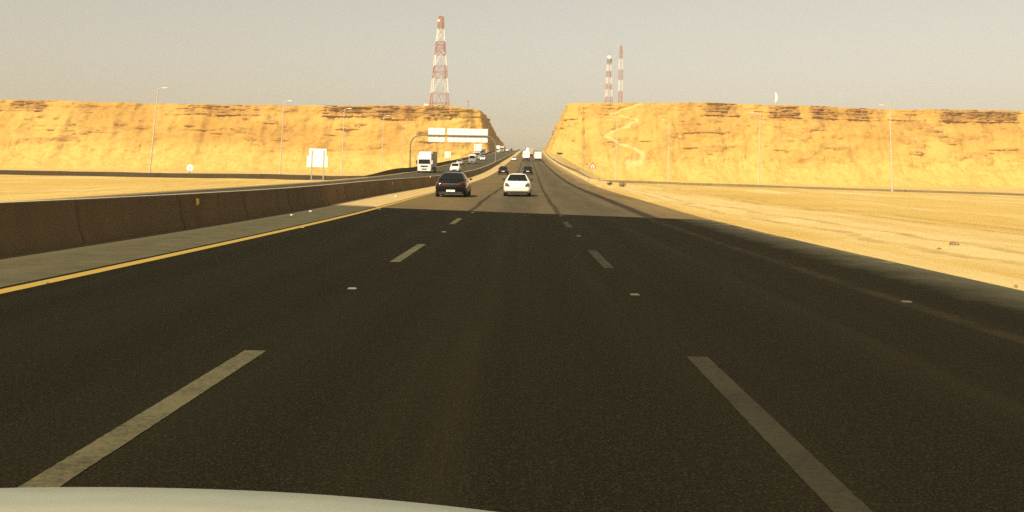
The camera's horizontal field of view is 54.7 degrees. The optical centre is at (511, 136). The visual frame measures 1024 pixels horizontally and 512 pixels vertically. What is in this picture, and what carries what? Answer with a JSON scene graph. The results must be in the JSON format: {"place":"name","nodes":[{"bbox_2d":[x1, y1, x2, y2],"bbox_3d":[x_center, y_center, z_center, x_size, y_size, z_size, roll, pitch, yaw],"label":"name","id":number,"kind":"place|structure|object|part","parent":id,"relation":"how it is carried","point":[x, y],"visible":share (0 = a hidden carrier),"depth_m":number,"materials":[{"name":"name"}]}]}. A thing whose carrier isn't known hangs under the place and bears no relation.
{"place":"outdoors","nodes":[
{"label":"outdoors","id":0,"kind":"place"},
{"bbox_2d":[0,100,505,173],"bbox_3d":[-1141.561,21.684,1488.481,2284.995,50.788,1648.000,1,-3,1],"label":"cliff","id":1,"kind":"structure","parent":0,"point":[88,135],"depth_m":687.98,"materials":[{"name":"beige stone"}]},
{"bbox_2d":[429,16,449,105],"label":"lattice tower","id":2,"kind":"structure","parent":1,"relation":"on","point":[439,48],"depth_m":725.10,"materials":[{"name":"red metal"}]},
{"bbox_2d":[0,150,520,286],"bbox_3d":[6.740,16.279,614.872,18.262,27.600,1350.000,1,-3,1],"label":"road shoulder","id":3,"kind":"object","parent":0,"point":[25,267],"visible":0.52,"depth_m":20.96},
{"bbox_2d":[0,149,520,256],"bbox_3d":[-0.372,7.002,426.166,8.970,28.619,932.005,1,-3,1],"label":"concrete barrier","id":4,"kind":"object","parent":3,"relation":"on","point":[31,226],"visible":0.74,"depth_m":24.07,"materials":[{"name":"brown concrete"}]},
{"bbox_2d":[8,150,515,201],"bbox_3d":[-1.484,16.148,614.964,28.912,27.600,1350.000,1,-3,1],"label":"opposite road","id":5,"kind":"structure","parent":0,"point":[490,159],"depth_m":109.10,"materials":[{"name":"grey asphalt"}]},
{"bbox_2d":[121,153,493,196],"bbox_3d":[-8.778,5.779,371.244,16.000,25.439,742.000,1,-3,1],"label":"lane marking","id":6,"kind":"object","parent":5,"relation":"on","point":[295,184],"visible":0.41,"depth_m":83.99,"materials":[{"name":"paint"}]},
{"bbox_2d":[416,151,436,172],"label":"lorry","id":7,"kind":"object","parent":5,"relation":"on","point":[427,161],"visible":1,"depth_m":177.53,"materials":[{"name":"white paint"}]},
{"bbox_2d":[450,163,460,171],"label":"suv","id":8,"kind":"object","parent":5,"relation":"on","point":[455,167],"visible":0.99,"depth_m":188.48,"materials":[{"name":"white paint"}]},
{"bbox_2d":[468,154,476,163],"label":"van","id":9,"kind":"object","parent":5,"relation":"on","point":[472,158],"visible":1,"depth_m":282.98,"materials":[{"name":"white paint"}]},
{"bbox_2d":[473,151,480,158],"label":"lorry","id":10,"kind":"object","parent":5,"relation":"on","point":[478,154],"visible":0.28,"depth_m":366.22,"materials":[{"name":"silver metal"}]},
{"bbox_2d":[0,207,1023,511],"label":"road","id":11,"kind":"structure","parent":0,"point":[508,361],"depth_m":7.57,"materials":[{"name":"black asphalt"}]},
{"bbox_2d":[0,183,471,293],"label":"edge marking","id":12,"kind":"object","parent":11,"relation":"on","point":[23,286],"visible":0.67,"depth_m":16.91,"materials":[{"name":"yellow paint"}]},
{"bbox_2d":[17,218,461,487],"bbox_3d":[-1.994,2.199,18.959,0.190,0.128,31.639,1,-3,1],"label":"lane marking","id":13,"kind":"object","parent":11,"relation":"on","point":[62,472],"visible":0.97,"depth_m":5.62,"materials":[{"name":"white paint"}]},
{"bbox_2d":[0,487,493,511],"bbox_3d":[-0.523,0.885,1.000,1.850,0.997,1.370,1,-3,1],"label":"car","id":14,"kind":"object","parent":11,"relation":"on","point":[84,499],"visible":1,"depth_m":1.31,"materials":[{"name":"silver metal"}]},
{"bbox_2d":[563,222,871,511],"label":"lane marking","id":15,"kind":"object","parent":11,"relation":"on","point":[829,488],"visible":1,"depth_m":5.48,"materials":[{"name":"white paint"}]},
{"bbox_2d":[0,151,1023,290],"bbox_3d":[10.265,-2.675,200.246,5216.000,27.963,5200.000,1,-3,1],"label":"sand ground","id":16,"kind":"structure","parent":0,"point":[984,231],"depth_m":52.94,"materials":[{"name":"beige sand"}]},
{"bbox_2d":[149,87,167,172],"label":"lamp post","id":17,"kind":"object","parent":16,"relation":"on","point":[154,131],"visible":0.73,"depth_m":186.85,"materials":[{"name":"metal"}]},
{"bbox_2d":[187,165,192,172],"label":"road sign","id":18,"kind":"object","parent":16,"relation":"on","point":[189,168],"visible":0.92,"depth_m":188.60,"materials":[{"name":"metal"}]},
{"bbox_2d":[0,151,494,179],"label":"concrete barrier","id":19,"kind":"object","parent":16,"relation":"on","point":[186,175],"visible":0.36,"depth_m":176.24,"materials":[{"name":"beige concrete"}]},
{"bbox_2d":[279,100,291,173],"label":"lamp post","id":20,"kind":"object","parent":16,"relation":"on","point":[282,138],"visible":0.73,"depth_m":218.69,"materials":[{"name":"metal"}]},
{"bbox_2d":[307,149,327,179],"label":"road sign","id":21,"kind":"object","parent":16,"relation":"on","point":[317,157],"visible":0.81,"depth_m":138.33,"materials":[{"name":"metal"}]},
{"bbox_2d":[341,108,351,175],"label":"lamp post","id":22,"kind":"object","parent":16,"relation":"on","point":[342,142],"visible":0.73,"depth_m":250.54,"materials":[{"name":"metal"}]},
{"bbox_2d":[381,115,389,171],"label":"lamp post","id":23,"kind":"object","parent":16,"relation":"on","point":[382,141],"visible":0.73,"depth_m":296.53,"materials":[{"name":"metal"}]},
{"bbox_2d":[445,152,450,158],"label":"road sign","id":24,"kind":"object","parent":16,"relation":"on","point":[447,154],"visible":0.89,"depth_m":300.32,"materials":[{"name":"metal"}]},
{"bbox_2d":[409,128,496,166],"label":"sign gantry","id":25,"kind":"object","parent":16,"relation":"on","point":[457,135],"visible":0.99,"depth_m":275.74,"materials":[{"name":"grey metal"}]},
{"bbox_2d":[474,144,480,150],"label":"road sign","id":26,"kind":"object","parent":16,"relation":"on","point":[477,147],"visible":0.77,"depth_m":380.42,"materials":[{"name":"metal"}]},
{"bbox_2d":[589,163,595,178],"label":"warning sign","id":27,"kind":"object","parent":16,"relation":"on","point":[592,166],"visible":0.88,"depth_m":214.72,"materials":[{"name":"white metal"}]},
{"bbox_2d":[610,119,616,179],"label":"lamp post","id":28,"kind":"object","parent":16,"relation":"on","point":[616,147],"visible":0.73,"depth_m":261.79,"materials":[{"name":"metal"}]},
{"bbox_2d":[662,119,669,181],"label":"lamp post","id":29,"kind":"object","parent":16,"relation":"on","point":[668,152],"visible":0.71,"depth_m":249.55,"materials":[{"name":"metal"}]},
{"bbox_2d":[751,112,760,184],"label":"lamp post","id":30,"kind":"object","parent":16,"relation":"on","point":[759,149],"visible":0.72,"depth_m":204.45,"materials":[{"name":"metal"}]},
{"bbox_2d":[545,152,1023,195],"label":"concrete barrier","id":31,"kind":"object","parent":16,"relation":"on","point":[750,185],"visible":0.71,"depth_m":191.81,"materials":[{"name":"beige concrete"}]},
{"bbox_2d":[879,104,893,191],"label":"lamp post","id":32,"kind":"object","parent":16,"relation":"on","point":[892,189],"visible":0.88,"depth_m":175.33,"materials":[{"name":"metal"}]},
{"bbox_2d":[949,241,959,244],"bbox_3d":[10.694,2.603,23.932,0.226,0.142,0.202,-1,-3,34],"label":"rock","id":33,"kind":"object","parent":16,"relation":"on","point":[953,243],"visible":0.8,"depth_m":23.88,"materials":[{"name":"beige stone"}]},
{"bbox_2d":[0,0,1023,150],"label":"sky","id":34,"kind":"structure","parent":0,"point":[519,63],"materials":[{"name":"grey"}]},
{"bbox_2d":[377,151,710,219],"bbox_3d":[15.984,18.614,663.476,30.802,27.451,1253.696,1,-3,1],"label":"road","id":35,"kind":"structure","parent":0,"point":[556,188],"depth_m":56.54,"materials":[{"name":"grey asphalt"}]},
{"bbox_2d":[435,172,471,196],"bbox_3d":[-3.601,2.937,61.223,2.180,1.487,5.040,1,-2,1],"label":"car","id":36,"kind":"object","parent":35,"relation":"on","point":[456,183],"visible":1,"depth_m":58.89,"materials":[{"name":"black paint"}]},
{"bbox_3d":[-3.619,2.408,59.663,1.431,0.393,0.768,1,-2,1],"label":"rear window","id":37,"kind":"part","parent":36,"relation":"part of","materials":[{"name":"black glass"}]},
{"bbox_2d":[498,166,509,174],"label":"car","id":38,"kind":"object","parent":35,"relation":"on","point":[503,170],"visible":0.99,"depth_m":171.97,"materials":[{"name":"black paint"}]},
{"bbox_2d":[503,173,532,195],"bbox_3d":[0.367,3.134,64.735,2.020,1.447,4.845,1,-2,1],"label":"car","id":39,"kind":"object","parent":35,"relation":"on","point":[517,183],"visible":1,"depth_m":62.46,"materials":[{"name":"white paint"}]},
{"bbox_3d":[0.349,2.620,63.278,1.312,0.383,0.767,1,-2,1],"label":"rear window","id":40,"kind":"part","parent":39,"relation":"part of","materials":[{"name":"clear glass"}]},
{"bbox_2d":[522,148,530,160],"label":"tipper truck","id":41,"kind":"object","parent":35,"relation":"on","point":[526,155],"visible":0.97,"depth_m":341.89,"materials":[{"name":"white paint"}]},
{"bbox_2d":[522,166,532,173],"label":"car","id":42,"kind":"object","parent":35,"relation":"on","point":[527,169],"visible":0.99,"depth_m":178.44,"materials":[{"name":"black paint"}]},
{"bbox_2d":[534,152,541,160],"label":"lorry","id":43,"kind":"object","parent":35,"relation":"on","point":[537,155],"visible":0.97,"depth_m":348.56,"materials":[{"name":"white paint"}]},
{"bbox_2d":[544,102,1023,188],"bbox_3d":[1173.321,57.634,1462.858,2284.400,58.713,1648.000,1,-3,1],"label":"cliff","id":44,"kind":"structure","parent":0,"point":[707,142],"depth_m":681.22,"materials":[{"name":"beige stone"}]},
{"bbox_2d":[605,53,612,102],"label":"lattice tower","id":45,"kind":"structure","parent":44,"relation":"on","point":[608,58],"depth_m":761.29,"materials":[{"name":"metal"}]},
{"bbox_2d":[618,46,622,102],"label":"radio mast","id":46,"kind":"object","parent":44,"relation":"on","point":[619,82],"visible":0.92,"depth_m":1504.52,"materials":[{"name":"metal"}]}
]}

